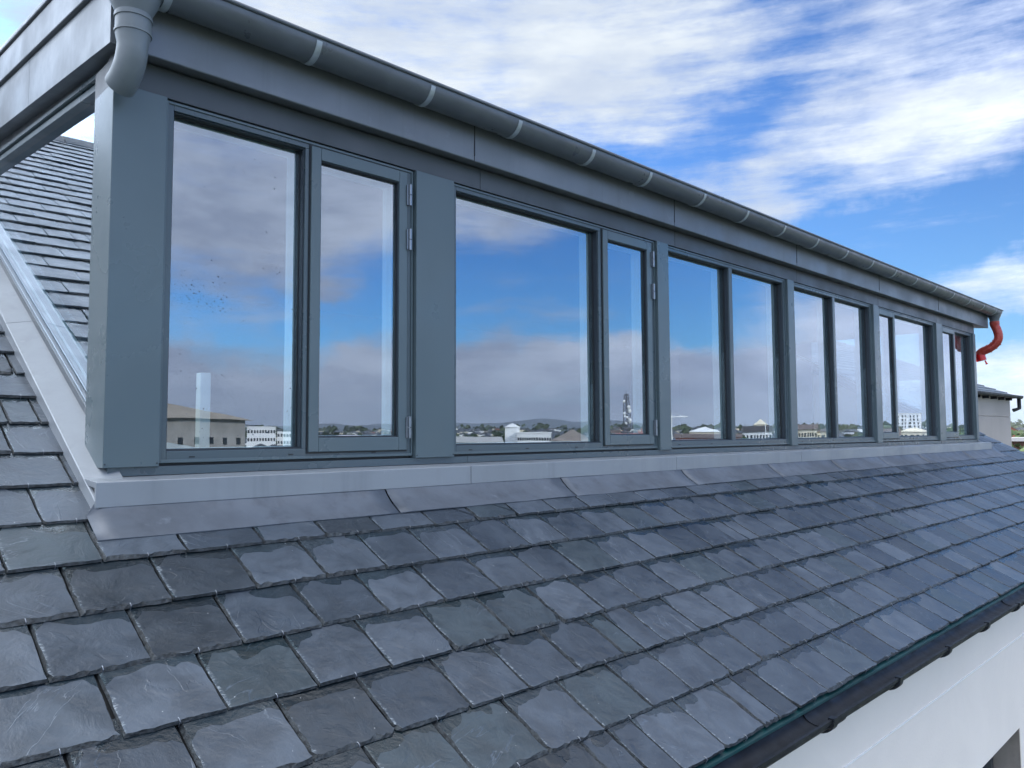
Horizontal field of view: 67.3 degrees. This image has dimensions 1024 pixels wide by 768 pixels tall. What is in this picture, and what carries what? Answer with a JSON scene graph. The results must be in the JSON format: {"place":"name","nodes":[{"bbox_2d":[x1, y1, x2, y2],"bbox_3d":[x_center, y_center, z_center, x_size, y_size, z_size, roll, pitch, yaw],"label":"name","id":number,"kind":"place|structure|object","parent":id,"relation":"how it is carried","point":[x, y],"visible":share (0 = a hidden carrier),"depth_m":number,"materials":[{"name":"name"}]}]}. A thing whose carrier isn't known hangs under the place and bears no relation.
{"place":"outdoors","nodes":[
{"label":"outdoors","id":0,"kind":"place"},
{"bbox_2d":[0,324,1023,767],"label":"slate roofed building","id":1,"kind":"structure","parent":0,"point":[864,618],"depth_m":2.86,"materials":[{"name":"black stone"}]},
{"bbox_2d":[0,0,1006,540],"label":"dormer","id":2,"kind":"object","parent":1,"relation":"on","point":[354,282],"visible":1,"depth_m":4.20,"materials":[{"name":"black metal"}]},
{"bbox_2d":[0,74,95,414],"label":"side window","id":3,"kind":"structure","parent":2,"relation":"in","point":[46,171],"depth_m":3.58,"materials":[{"name":"grey"}]},
{"bbox_2d":[167,372,210,447],"bbox_3d":[-1.740,0.590,3.724,0.528,1.315,0.060,3,-5,-44],"label":"stair newel","id":4,"kind":"object","parent":2,"relation":"in","point":[203,387],"visible":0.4,"depth_m":3.90,"materials":[{"name":"white paint"}]},
{"bbox_2d":[159,100,412,463],"bbox_3d":[-0.955,-0.375,3.397,1.194,1.406,0.184,3,-5,-44],"label":"window","id":5,"kind":"structure","parent":2,"relation":"in","point":[306,160],"depth_m":3.41,"materials":[{"name":"grey paint"}]},
{"bbox_2d":[454,184,657,454],"bbox_3d":[0.287,-0.303,4.613,1.794,1.406,0.184,3,-5,-44],"label":"window","id":6,"kind":"structure","parent":2,"relation":"in","point":[595,241],"depth_m":4.83,"materials":[{"name":"grey paint"}]},
{"bbox_2d":[668,246,788,447],"bbox_3d":[1.649,-0.224,5.965,1.775,1.406,0.156,3,-5,-44],"label":"window","id":7,"kind":"structure","parent":2,"relation":"in","point":[722,273],"depth_m":5.97,"materials":[{"name":"grey paint"}]},
{"bbox_2d":[794,283,875,443],"bbox_3d":[3.005,-0.147,7.293,1.777,1.406,0.156,3,-5,-44],"label":"window","id":8,"kind":"structure","parent":2,"relation":"in","point":[826,302],"depth_m":7.31,"materials":[{"name":"grey paint"}]},
{"bbox_2d":[796,354,919,416],"bbox_3d":[4.908,-0.130,11.564,0.142,1.769,3.180,3,-5,-44],"label":"side window","id":9,"kind":"structure","parent":2,"relation":"in","point":[840,376],"depth_m":11.40,"materials":[{"name":"grey"}]},
{"bbox_2d":[878,307,938,441],"bbox_3d":[4.392,-0.068,8.645,1.822,1.406,0.164,3,-5,-44],"label":"window","id":10,"kind":"structure","parent":2,"relation":"in","point":[924,330],"depth_m":8.85,"materials":[{"name":"grey paint"}]},
{"bbox_2d":[942,326,975,439],"bbox_3d":[5.679,0.004,9.865,1.279,1.406,0.107,3,-5,-44],"label":"window","id":11,"kind":"structure","parent":2,"relation":"in","point":[957,345],"depth_m":10.00,"materials":[{"name":"grey paint"}]},
{"bbox_2d":[983,729,1020,767],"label":"window","id":12,"kind":"structure","parent":1,"relation":"in","point":[1008,756],"depth_m":5.36,"materials":[{"name":"grey"}]},
{"bbox_2d":[0,0,1023,423],"label":"sky","id":13,"kind":"structure","parent":0,"point":[891,132],"materials":[{"name":"blue"}]},
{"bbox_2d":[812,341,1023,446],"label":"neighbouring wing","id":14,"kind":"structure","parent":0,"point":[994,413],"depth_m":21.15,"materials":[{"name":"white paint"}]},
{"bbox_2d":[1012,443,1021,448],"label":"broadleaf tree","id":15,"kind":"object","parent":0,"point":[1018,445],"visible":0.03,"depth_m":53.14,"materials":[{"name":"green plant"}]},
{"label":"ground","id":16,"kind":"structure","parent":0,"visible":0},
{"bbox_2d":[1011,429,1023,436],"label":"broadleaf tree","id":17,"kind":"object","parent":16,"relation":"on","point":[1016,433],"visible":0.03,"depth_m":58.74,"materials":[{"name":"green plant"}]},
{"bbox_2d":[1011,437,1023,448],"bbox_3d":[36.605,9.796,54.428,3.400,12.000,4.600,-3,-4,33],"label":"outbuilding","id":18,"kind":"structure","parent":16,"relation":"on","point":[1017,440],"depth_m":53.28,"materials":[{"name":"white brick"}]},
{"bbox_2d":[1011,419,1023,431],"bbox_3d":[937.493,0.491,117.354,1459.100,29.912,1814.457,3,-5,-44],"label":"distant trees","id":19,"kind":"object","parent":16,"relation":"on","point":[1016,424],"visible":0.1,"depth_m":790.60,"materials":[{"name":"green plant"}]}
]}

